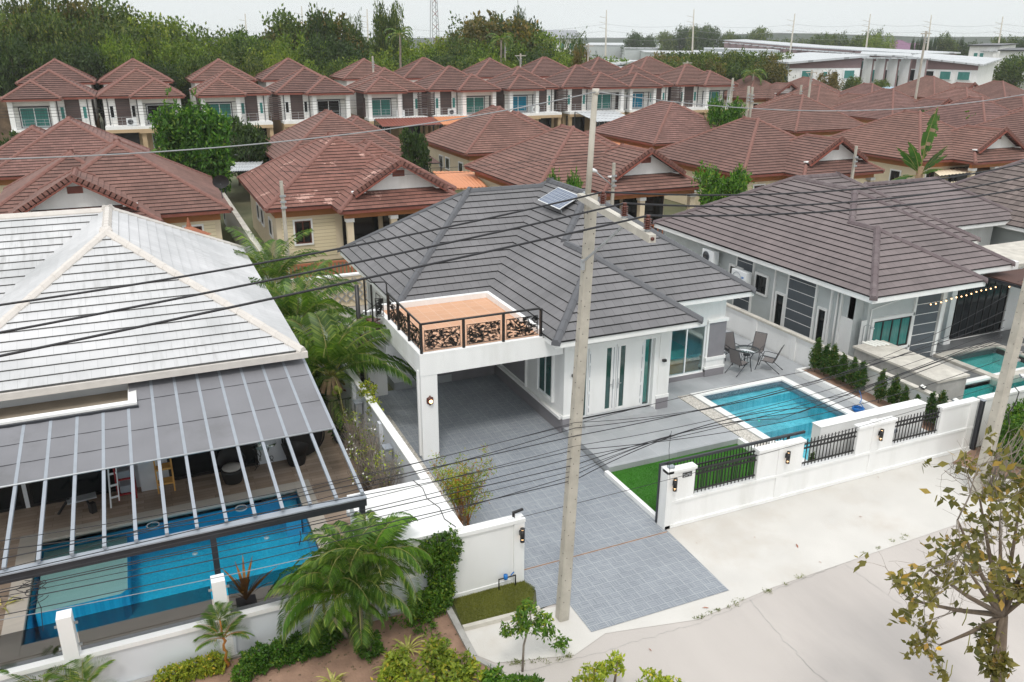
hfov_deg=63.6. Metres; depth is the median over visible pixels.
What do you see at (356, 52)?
forest tree
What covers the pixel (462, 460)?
cable
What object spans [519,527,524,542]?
wall lamp
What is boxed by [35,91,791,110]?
cable
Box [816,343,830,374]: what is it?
slim conifer
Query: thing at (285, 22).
forest tree
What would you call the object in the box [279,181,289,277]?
utility pole
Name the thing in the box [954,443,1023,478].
roadside soil
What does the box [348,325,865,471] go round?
porch floor
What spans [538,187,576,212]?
solar panel
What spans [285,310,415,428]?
coconut palm
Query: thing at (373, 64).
utility pole
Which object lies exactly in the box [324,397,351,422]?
deck railing
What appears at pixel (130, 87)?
two storey house
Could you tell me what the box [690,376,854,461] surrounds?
swimming pool
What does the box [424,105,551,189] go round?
bungalow
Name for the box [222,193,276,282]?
lane wall
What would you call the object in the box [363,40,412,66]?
forest tree
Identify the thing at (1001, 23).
transmission pole
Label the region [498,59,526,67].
forest tree
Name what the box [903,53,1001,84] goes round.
townhouse row
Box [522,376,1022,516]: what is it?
cable
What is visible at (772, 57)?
forest tree
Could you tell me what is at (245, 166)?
lean to
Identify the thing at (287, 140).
cable
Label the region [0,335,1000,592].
cable
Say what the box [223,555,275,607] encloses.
cordyline
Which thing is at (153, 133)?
window
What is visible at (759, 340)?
garden chair
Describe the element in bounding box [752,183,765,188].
window
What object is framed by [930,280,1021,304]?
festoon lights
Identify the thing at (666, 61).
forest tree
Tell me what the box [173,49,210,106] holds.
forest tree
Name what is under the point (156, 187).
bungalow
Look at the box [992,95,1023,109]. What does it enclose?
bungalow
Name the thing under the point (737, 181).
mango tree
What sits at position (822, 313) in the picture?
window
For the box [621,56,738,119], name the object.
two storey house
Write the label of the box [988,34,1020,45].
forest tree
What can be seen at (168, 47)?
forest tree
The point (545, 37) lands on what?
forest tree
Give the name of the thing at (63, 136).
bungalow
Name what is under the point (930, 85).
bungalow
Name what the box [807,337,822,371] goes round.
slim conifer
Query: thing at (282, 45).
forest tree
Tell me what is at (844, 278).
grey bungalow
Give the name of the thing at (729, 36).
forest tree
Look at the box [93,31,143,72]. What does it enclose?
forest tree
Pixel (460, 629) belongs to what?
verge kerb
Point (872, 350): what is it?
concrete store
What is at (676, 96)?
louvre screen
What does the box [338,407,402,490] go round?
bare bush
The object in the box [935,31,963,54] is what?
forest tree
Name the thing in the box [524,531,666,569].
gate rail
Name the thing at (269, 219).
window
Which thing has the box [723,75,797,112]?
bungalow
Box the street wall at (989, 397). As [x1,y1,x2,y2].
[969,386,1023,446]
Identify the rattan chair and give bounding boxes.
[216,447,245,484]
[281,441,308,466]
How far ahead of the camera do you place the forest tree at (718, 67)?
140.03 m
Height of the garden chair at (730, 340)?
1.042 m
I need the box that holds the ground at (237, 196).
[99,50,981,624]
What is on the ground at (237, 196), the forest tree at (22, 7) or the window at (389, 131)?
the forest tree at (22, 7)
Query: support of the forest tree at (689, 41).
on the ground at (237, 196)
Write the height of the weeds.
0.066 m
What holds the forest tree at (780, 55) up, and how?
on the ground at (237, 196)
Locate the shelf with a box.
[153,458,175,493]
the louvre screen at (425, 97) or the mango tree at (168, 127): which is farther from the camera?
the louvre screen at (425, 97)
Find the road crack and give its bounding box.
[752,602,826,681]
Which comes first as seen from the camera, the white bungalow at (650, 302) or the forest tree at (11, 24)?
the white bungalow at (650, 302)
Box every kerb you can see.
[444,606,540,671]
[604,366,925,519]
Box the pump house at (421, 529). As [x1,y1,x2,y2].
[347,478,463,573]
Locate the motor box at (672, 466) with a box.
[667,462,674,468]
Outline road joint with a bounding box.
[507,566,835,675]
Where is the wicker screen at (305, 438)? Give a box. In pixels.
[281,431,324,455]
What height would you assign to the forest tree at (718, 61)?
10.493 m
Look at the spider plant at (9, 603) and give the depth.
18.36 m
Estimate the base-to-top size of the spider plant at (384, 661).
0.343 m
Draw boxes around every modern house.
[967,43,1018,76]
[998,48,1023,69]
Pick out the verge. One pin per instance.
(462, 617)
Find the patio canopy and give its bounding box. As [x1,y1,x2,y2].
[983,268,1023,288]
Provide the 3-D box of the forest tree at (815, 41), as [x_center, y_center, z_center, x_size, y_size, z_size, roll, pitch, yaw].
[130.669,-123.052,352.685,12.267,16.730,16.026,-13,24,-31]
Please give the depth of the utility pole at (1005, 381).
22.23 m
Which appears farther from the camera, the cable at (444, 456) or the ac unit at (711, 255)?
the ac unit at (711, 255)
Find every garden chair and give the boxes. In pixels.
[724,332,743,364]
[725,347,751,376]
[744,331,766,364]
[754,345,783,373]
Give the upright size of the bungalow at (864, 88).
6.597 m
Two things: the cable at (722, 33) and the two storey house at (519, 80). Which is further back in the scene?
the cable at (722, 33)
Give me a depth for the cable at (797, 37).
288.13 m
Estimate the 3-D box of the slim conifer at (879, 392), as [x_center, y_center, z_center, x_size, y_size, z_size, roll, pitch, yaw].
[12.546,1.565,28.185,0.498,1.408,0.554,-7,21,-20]
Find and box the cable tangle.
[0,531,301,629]
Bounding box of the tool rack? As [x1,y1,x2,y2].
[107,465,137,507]
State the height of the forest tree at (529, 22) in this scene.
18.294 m
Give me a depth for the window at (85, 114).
88.29 m
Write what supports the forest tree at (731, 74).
on the ground at (237, 196)
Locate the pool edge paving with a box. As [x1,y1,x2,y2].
[0,591,296,666]
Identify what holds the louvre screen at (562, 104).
attached to the two storey house at (576, 79)
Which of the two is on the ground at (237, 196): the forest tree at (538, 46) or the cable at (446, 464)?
the forest tree at (538, 46)
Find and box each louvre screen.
[269,97,282,119]
[417,93,433,114]
[556,91,567,110]
[670,88,682,104]
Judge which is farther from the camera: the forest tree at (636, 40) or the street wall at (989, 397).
the forest tree at (636, 40)
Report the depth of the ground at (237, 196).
61.33 m
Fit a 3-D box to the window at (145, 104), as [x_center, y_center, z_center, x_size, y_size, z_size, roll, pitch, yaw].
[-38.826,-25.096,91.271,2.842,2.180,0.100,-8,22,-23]
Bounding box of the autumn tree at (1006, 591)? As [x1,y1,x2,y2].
[853,420,1023,681]
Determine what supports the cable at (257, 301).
attached to the utility pole at (645, 233)
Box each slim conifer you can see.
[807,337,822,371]
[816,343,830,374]
[824,344,840,379]
[835,352,848,383]
[845,356,858,388]
[851,360,869,393]
[871,368,888,402]
[885,374,902,403]
[899,384,909,402]
[924,391,936,422]
[928,390,948,424]
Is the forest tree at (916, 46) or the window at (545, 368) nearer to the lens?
the window at (545, 368)
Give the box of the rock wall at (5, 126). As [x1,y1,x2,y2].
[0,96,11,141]
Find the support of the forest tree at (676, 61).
on the ground at (237, 196)
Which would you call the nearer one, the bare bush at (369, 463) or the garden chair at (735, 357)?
the bare bush at (369, 463)
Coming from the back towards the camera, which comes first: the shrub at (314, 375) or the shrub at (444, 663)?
the shrub at (314, 375)
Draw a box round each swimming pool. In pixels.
[0,479,337,663]
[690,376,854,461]
[933,342,1023,392]
[963,367,1023,398]
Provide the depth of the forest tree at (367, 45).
131.38 m
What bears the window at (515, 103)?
in the two storey house at (519, 80)
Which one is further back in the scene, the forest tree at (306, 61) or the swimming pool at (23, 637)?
the forest tree at (306, 61)
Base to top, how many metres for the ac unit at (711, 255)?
0.680 m
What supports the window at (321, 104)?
in the two storey house at (292, 84)
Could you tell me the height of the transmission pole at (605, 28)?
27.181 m
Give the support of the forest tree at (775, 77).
on the ground at (237, 196)
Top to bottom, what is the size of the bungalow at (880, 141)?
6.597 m
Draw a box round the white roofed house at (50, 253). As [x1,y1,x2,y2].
[0,204,307,512]
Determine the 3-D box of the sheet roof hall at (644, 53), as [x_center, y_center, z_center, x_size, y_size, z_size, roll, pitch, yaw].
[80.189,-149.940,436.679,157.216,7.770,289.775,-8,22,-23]
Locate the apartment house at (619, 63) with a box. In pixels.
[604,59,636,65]
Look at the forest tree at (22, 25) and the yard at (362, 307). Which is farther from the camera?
the forest tree at (22, 25)
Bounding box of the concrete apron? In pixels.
[465,448,1022,662]
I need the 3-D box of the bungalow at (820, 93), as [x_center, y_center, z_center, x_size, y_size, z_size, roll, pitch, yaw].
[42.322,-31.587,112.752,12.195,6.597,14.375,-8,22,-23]
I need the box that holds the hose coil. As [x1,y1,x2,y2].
[852,393,864,411]
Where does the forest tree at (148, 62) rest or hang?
on the ground at (237, 196)
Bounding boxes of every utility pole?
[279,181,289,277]
[372,56,374,72]
[504,43,506,59]
[555,88,655,621]
[584,44,593,60]
[593,163,616,204]
[729,78,734,103]
[745,86,750,116]
[748,87,753,116]
[806,70,816,97]
[850,146,857,178]
[914,31,931,98]
[971,279,1023,494]
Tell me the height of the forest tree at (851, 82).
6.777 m
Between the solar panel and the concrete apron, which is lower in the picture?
the concrete apron
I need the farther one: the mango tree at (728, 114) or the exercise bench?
the mango tree at (728, 114)
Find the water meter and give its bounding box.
[498,571,515,589]
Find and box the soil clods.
[186,623,463,681]
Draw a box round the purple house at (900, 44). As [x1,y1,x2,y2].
[890,40,928,49]
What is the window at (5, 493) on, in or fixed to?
in the white roofed house at (50, 253)
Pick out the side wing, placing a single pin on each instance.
(991, 54)
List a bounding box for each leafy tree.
[0,130,19,145]
[227,113,271,173]
[227,142,244,185]
[398,125,431,172]
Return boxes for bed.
[670,340,689,365]
[804,368,934,432]
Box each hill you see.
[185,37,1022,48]
[581,33,1023,50]
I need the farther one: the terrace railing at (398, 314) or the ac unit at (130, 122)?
the ac unit at (130, 122)
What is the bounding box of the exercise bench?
[57,492,96,514]
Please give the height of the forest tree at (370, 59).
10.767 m
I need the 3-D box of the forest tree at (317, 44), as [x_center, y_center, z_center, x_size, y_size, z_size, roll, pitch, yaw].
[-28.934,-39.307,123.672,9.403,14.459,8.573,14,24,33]
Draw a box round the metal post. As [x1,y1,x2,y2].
[970,399,986,449]
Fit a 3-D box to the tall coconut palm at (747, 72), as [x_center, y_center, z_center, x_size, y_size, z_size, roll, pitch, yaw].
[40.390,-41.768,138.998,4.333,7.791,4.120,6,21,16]
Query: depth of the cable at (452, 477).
15.73 m
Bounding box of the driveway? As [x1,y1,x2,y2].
[375,374,727,631]
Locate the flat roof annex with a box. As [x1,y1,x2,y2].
[983,240,1023,329]
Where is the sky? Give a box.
[0,0,1023,37]
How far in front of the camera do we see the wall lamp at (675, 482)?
21.07 m
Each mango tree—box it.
[146,87,199,170]
[178,87,236,192]
[547,166,584,188]
[691,160,754,204]
[704,92,746,127]
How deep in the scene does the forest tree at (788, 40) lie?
400.75 m
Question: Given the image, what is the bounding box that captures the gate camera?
[507,508,522,519]
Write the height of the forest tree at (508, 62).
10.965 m
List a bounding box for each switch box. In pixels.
[352,399,362,414]
[381,443,392,461]
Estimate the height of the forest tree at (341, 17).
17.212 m
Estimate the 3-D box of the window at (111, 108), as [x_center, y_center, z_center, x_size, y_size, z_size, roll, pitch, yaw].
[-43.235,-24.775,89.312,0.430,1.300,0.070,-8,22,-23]
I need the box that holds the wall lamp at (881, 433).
[878,428,883,440]
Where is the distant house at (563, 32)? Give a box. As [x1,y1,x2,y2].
[542,30,580,55]
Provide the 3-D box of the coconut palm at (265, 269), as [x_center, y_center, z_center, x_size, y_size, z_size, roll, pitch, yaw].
[-9.775,-2.251,34.227,5.632,4.808,5.524,9,22,23]
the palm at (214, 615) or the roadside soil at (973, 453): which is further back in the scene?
the roadside soil at (973, 453)
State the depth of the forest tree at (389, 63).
117.62 m
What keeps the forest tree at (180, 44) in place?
on the ground at (237, 196)
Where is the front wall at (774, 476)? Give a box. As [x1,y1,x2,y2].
[657,397,979,529]
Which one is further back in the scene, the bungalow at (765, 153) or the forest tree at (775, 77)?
the forest tree at (775, 77)
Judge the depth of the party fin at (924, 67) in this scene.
156.30 m
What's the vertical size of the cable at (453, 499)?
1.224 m
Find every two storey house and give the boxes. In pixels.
[0,58,100,136]
[96,58,185,152]
[185,58,273,142]
[254,57,354,134]
[329,58,427,137]
[394,57,501,134]
[462,57,561,127]
[521,56,629,131]
[580,57,675,114]
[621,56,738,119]
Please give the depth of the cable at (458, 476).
15.71 m
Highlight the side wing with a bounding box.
[980,51,997,57]
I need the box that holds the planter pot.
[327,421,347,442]
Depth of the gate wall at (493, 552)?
18.90 m
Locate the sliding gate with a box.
[655,430,805,522]
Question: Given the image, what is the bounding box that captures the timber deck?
[0,397,386,636]
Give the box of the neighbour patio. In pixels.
[928,329,1023,378]
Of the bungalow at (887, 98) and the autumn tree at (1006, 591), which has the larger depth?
the bungalow at (887, 98)
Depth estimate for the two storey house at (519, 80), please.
108.62 m
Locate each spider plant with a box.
[0,595,22,615]
[314,667,346,681]
[371,653,415,679]
[391,634,429,655]
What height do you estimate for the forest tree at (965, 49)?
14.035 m
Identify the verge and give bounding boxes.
[453,581,531,623]
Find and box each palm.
[0,645,88,681]
[42,654,114,681]
[193,601,254,667]
[224,226,342,304]
[248,259,362,345]
[264,509,434,649]
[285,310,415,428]
[384,26,412,67]
[486,32,513,62]
[741,69,766,84]
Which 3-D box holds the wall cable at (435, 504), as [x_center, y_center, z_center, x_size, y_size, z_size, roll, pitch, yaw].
[-1.837,4.270,19.500,0.134,1.024,2.450,-11,23,-27]
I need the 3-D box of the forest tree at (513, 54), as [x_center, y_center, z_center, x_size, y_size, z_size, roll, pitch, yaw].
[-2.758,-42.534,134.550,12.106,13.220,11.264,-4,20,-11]
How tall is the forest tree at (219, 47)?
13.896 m
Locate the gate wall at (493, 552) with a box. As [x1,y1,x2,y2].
[451,513,525,598]
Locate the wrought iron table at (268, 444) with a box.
[248,440,275,470]
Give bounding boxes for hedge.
[238,608,358,675]
[404,523,463,627]
[994,397,1023,464]
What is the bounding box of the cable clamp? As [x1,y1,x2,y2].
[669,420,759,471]
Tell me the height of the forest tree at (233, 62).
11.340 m
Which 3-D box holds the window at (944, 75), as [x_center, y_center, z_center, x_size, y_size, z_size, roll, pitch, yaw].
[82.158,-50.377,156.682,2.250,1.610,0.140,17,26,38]
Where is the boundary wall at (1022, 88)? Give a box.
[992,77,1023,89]
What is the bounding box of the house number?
[682,471,691,477]
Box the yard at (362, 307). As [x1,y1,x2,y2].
[288,304,367,328]
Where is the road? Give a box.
[478,506,1023,681]
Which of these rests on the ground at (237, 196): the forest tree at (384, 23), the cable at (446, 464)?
the forest tree at (384, 23)
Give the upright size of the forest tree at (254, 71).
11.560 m
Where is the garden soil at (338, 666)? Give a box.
[129,610,489,681]
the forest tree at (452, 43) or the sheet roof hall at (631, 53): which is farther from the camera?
the sheet roof hall at (631, 53)
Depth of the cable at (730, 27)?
288.25 m
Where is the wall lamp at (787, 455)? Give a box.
[785,451,790,463]
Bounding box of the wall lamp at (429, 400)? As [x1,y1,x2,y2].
[426,396,433,405]
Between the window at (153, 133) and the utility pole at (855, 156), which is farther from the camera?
the window at (153, 133)
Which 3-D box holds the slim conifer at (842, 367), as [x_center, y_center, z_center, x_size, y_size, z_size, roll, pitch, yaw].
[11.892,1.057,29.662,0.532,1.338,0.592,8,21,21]
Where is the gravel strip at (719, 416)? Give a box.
[678,394,767,446]
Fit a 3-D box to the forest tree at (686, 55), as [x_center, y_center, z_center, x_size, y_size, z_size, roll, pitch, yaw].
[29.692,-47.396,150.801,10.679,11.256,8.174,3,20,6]
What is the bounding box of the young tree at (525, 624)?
[499,597,572,671]
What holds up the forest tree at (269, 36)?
on the ground at (237, 196)
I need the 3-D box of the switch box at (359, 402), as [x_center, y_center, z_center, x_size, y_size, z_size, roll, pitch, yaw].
[-4.785,2.052,25.646,0.240,0.400,0.320,-8,22,-23]
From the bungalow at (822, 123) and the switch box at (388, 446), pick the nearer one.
the switch box at (388, 446)
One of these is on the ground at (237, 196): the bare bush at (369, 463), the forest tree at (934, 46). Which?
the forest tree at (934, 46)
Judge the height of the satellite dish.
2.549 m
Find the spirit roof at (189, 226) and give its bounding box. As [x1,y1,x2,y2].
[185,217,210,234]
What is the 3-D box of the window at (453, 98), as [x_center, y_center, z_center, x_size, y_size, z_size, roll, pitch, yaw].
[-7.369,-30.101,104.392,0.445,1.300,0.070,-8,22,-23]
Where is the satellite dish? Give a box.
[212,175,228,218]
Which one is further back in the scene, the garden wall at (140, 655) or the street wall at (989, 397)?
the street wall at (989, 397)
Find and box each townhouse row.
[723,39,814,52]
[792,45,885,53]
[852,49,960,83]
[860,51,912,82]
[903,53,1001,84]
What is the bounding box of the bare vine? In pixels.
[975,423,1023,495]
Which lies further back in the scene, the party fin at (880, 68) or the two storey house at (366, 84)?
the party fin at (880, 68)
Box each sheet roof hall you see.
[585,43,660,59]
[621,46,691,59]
[640,50,700,58]
[693,50,769,56]
[704,47,779,53]
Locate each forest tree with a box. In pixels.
[0,0,22,21]
[0,3,63,58]
[0,27,39,95]
[0,48,13,95]
[1,12,25,51]
[2,0,42,19]
[6,0,84,32]
[11,33,81,77]
[19,5,72,61]
[31,7,104,56]
[41,35,96,89]
[45,0,114,34]
[65,13,148,124]
[71,38,115,130]
[81,0,147,44]
[83,0,131,33]
[88,10,175,61]
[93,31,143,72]
[102,33,179,68]
[108,8,184,45]
[135,12,204,51]
[141,34,207,68]
[142,57,160,69]
[146,56,190,111]
[149,14,222,57]
[162,43,219,107]
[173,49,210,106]
[187,47,245,99]
[194,31,237,60]
[199,27,263,55]
[203,49,260,73]
[214,24,293,59]
[220,32,276,68]
[236,49,264,83]
[238,39,301,70]
[258,26,305,49]
[259,2,351,50]
[262,48,295,70]
[267,30,330,64]
[270,33,293,54]
[297,11,368,55]
[298,29,350,75]
[303,57,333,77]
[306,5,335,46]
[308,53,347,80]
[313,36,371,73]
[328,14,375,59]
[329,54,388,79]
[342,11,365,59]
[351,49,395,67]
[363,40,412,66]
[367,37,425,63]
[368,0,405,63]
[381,61,398,71]
[387,38,455,57]
[387,53,445,70]
[389,46,439,68]
[411,48,452,66]
[418,37,471,53]
[425,34,470,55]
[435,9,545,54]
[435,50,485,70]
[439,30,489,61]
[447,11,513,46]
[452,52,513,67]
[458,38,526,66]
[476,10,541,44]
[483,28,554,66]
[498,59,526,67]
[499,22,547,48]
[512,3,526,40]
[513,23,563,57]
[516,46,559,65]
[549,50,585,67]
[550,50,567,63]
[559,26,589,57]
[564,53,631,64]
[570,43,590,65]
[620,29,646,54]
[642,32,657,47]
[650,51,684,67]
[655,31,677,50]
[655,56,676,65]
[658,53,694,67]
[659,49,699,62]
[668,23,690,50]
[669,47,715,69]
[673,53,710,70]
[684,23,712,50]
[692,58,726,76]
[695,22,721,49]
[704,47,747,67]
[705,55,726,69]
[709,58,740,91]
[717,30,737,47]
[724,47,767,69]
[725,59,747,80]
[735,61,769,82]
[746,25,772,40]
[753,59,791,83]
[759,48,793,71]
[759,51,778,72]
[780,67,795,82]
[781,38,795,42]
[795,35,811,43]
[804,33,837,44]
[816,70,843,90]
[819,30,849,45]
[840,74,862,90]
[846,33,872,46]
[862,32,896,48]
[863,27,885,46]
[873,78,890,86]
[910,37,914,49]
[914,40,919,49]
[919,39,922,49]
[928,39,932,50]
[932,36,937,50]
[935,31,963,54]
[958,40,981,55]
[959,38,963,54]
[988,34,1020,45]
[992,52,1023,87]
[1013,36,1023,47]
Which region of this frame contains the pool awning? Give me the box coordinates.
[0,358,366,584]
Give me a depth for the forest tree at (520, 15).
141.10 m
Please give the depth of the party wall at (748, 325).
32.74 m
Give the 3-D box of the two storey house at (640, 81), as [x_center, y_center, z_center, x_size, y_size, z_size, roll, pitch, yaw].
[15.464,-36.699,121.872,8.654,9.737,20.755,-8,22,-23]
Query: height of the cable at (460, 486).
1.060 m
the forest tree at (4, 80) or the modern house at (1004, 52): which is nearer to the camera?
the forest tree at (4, 80)
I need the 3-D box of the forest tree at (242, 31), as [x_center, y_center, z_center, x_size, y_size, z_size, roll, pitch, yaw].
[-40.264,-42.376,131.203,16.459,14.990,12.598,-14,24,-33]
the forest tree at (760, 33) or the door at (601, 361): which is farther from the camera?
the forest tree at (760, 33)
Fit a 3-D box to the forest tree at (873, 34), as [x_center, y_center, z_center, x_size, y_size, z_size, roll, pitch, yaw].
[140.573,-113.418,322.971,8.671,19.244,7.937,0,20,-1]
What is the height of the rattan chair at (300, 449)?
0.900 m
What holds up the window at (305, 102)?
in the two storey house at (292, 84)
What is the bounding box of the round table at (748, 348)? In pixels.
[735,345,759,367]
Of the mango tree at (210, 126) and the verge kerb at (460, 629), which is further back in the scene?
the mango tree at (210, 126)
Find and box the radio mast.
[430,0,439,47]
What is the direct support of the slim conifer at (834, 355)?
on the planting bed at (867, 396)
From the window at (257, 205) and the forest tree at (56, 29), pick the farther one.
the forest tree at (56, 29)
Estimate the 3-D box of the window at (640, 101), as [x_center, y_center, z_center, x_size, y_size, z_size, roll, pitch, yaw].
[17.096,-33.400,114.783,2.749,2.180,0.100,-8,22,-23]
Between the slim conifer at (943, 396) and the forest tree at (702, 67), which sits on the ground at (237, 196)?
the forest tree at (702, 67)
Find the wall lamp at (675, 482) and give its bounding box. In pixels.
[672,478,677,491]
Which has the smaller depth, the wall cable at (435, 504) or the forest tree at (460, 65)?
the wall cable at (435, 504)
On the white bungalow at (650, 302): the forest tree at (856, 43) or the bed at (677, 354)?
the bed at (677, 354)
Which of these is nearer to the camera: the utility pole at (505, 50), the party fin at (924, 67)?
the utility pole at (505, 50)
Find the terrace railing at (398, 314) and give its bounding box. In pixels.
[363,277,542,353]
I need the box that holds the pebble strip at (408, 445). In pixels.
[386,415,466,524]
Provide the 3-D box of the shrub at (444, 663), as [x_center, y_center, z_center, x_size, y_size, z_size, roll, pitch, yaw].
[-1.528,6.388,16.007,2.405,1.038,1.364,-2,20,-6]
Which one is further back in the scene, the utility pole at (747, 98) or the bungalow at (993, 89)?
the bungalow at (993, 89)
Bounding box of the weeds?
[508,533,907,664]
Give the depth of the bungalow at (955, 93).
107.02 m
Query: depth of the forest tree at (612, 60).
151.52 m
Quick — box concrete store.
[853,340,969,399]
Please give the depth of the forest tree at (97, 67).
103.02 m
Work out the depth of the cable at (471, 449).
15.58 m
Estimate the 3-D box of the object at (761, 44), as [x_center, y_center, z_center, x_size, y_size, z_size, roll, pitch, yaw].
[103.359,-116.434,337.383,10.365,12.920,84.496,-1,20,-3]
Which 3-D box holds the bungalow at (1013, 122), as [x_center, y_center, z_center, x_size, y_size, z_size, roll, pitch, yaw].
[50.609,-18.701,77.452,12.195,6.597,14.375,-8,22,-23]
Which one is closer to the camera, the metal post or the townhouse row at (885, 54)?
the metal post
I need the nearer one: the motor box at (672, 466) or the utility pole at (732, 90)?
the motor box at (672, 466)
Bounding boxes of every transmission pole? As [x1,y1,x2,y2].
[360,10,368,39]
[599,10,606,58]
[687,10,693,51]
[787,14,794,52]
[861,14,870,46]
[923,15,931,50]
[994,16,1003,42]
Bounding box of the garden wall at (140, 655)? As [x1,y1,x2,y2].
[0,564,451,681]
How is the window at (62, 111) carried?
in the two storey house at (60, 88)
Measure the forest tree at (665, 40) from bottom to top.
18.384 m
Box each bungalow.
[0,116,150,193]
[0,138,232,239]
[237,132,456,266]
[262,109,408,159]
[337,177,755,459]
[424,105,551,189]
[464,124,704,234]
[588,101,717,149]
[653,171,1018,356]
[657,116,884,204]
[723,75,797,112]
[743,93,864,136]
[753,84,868,107]
[788,76,839,92]
[829,109,1023,182]
[831,88,952,123]
[838,82,881,94]
[891,75,978,99]
[923,96,1023,127]
[926,86,994,101]
[970,80,1023,99]
[975,109,1023,166]
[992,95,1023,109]
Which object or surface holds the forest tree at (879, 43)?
on the ground at (237, 196)
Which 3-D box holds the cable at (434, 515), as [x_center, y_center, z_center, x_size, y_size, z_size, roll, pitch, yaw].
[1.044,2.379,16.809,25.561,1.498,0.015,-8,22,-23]
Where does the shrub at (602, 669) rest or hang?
on the road
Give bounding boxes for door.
[586,344,615,414]
[614,340,644,409]
[669,323,709,376]
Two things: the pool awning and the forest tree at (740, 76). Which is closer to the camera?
the pool awning
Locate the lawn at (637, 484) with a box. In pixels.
[612,444,753,511]
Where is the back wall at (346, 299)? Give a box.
[290,272,366,309]
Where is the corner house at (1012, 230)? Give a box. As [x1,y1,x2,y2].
[953,159,1023,244]
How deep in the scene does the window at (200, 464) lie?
23.76 m
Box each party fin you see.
[861,57,874,82]
[872,57,886,81]
[885,57,899,86]
[897,58,912,85]
[911,58,930,79]
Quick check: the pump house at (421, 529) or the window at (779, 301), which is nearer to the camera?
the pump house at (421, 529)
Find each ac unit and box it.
[126,118,136,125]
[396,110,404,116]
[448,109,455,114]
[702,248,719,265]
[731,267,751,284]
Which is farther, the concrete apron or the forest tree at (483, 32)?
the forest tree at (483, 32)
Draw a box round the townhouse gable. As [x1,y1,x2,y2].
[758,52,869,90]
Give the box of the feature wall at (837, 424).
[808,399,926,460]
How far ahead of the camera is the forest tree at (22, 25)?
104.23 m
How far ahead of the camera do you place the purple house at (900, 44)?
357.92 m
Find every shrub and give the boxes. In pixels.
[150,649,232,681]
[230,657,255,681]
[292,326,339,410]
[353,627,387,663]
[356,377,383,416]
[370,636,486,681]
[381,607,451,645]
[428,442,496,525]
[477,662,544,681]
[568,650,681,681]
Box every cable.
[0,92,595,159]
[0,94,764,114]
[0,96,770,117]
[0,163,1023,305]
[0,176,1023,333]
[0,188,1023,356]
[0,310,1005,573]
[0,320,1004,558]
[0,327,1003,582]
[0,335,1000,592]
[0,336,1001,589]
[0,339,1000,615]
[0,341,1000,602]
[0,345,998,569]
[0,360,998,549]
[0,555,318,619]
[1,295,1006,540]
[1,337,1000,596]
[27,87,850,107]
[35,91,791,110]
[189,24,1014,31]
[193,31,1018,38]
[212,37,1023,43]
[284,149,614,174]
[413,480,457,530]
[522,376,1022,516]
[599,92,1023,110]
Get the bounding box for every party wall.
[299,298,428,484]
[725,303,952,422]
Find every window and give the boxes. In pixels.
[0,485,25,512]
[18,107,51,127]
[25,468,118,506]
[60,107,65,119]
[82,106,87,118]
[109,106,114,116]
[131,105,136,117]
[145,104,173,123]
[152,133,157,147]
[167,445,258,479]
[182,224,203,230]
[207,102,232,117]
[241,102,244,113]
[256,202,260,221]
[259,102,263,113]
[259,206,264,226]
[268,216,273,238]
[285,101,289,111]
[292,218,313,245]
[304,101,307,112]
[317,100,340,115]
[372,98,391,116]
[375,125,390,133]
[435,98,438,108]
[439,154,443,166]
[445,156,449,170]
[452,97,454,107]
[458,161,463,170]
[466,96,484,113]
[513,95,527,111]
[536,355,554,402]
[597,93,611,109]
[626,93,643,108]
[702,91,719,105]
[728,263,743,272]
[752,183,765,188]
[753,271,769,296]
[772,291,785,325]
[800,70,813,77]
[813,306,828,343]
[842,70,855,78]
[868,312,914,347]
[888,169,901,180]
[909,69,914,80]
[924,170,934,177]
[926,71,934,75]
[938,71,951,79]
[949,280,1008,339]
[956,71,971,80]
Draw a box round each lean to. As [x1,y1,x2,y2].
[224,161,263,191]
[374,117,442,131]
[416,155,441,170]
[432,171,486,189]
[433,116,466,130]
[574,110,624,125]
[610,140,648,148]
[934,167,989,177]
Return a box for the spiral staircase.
[338,285,380,394]
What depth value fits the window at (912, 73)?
160.31 m
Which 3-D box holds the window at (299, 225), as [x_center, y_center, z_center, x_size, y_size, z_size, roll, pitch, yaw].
[-11.808,-6.158,46.741,1.100,1.500,0.100,-8,22,-23]
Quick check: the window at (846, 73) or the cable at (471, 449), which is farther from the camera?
the window at (846, 73)
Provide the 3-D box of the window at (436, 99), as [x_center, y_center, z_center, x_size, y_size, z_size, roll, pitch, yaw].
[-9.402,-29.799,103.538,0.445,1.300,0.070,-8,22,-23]
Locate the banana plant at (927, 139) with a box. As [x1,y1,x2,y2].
[893,108,947,179]

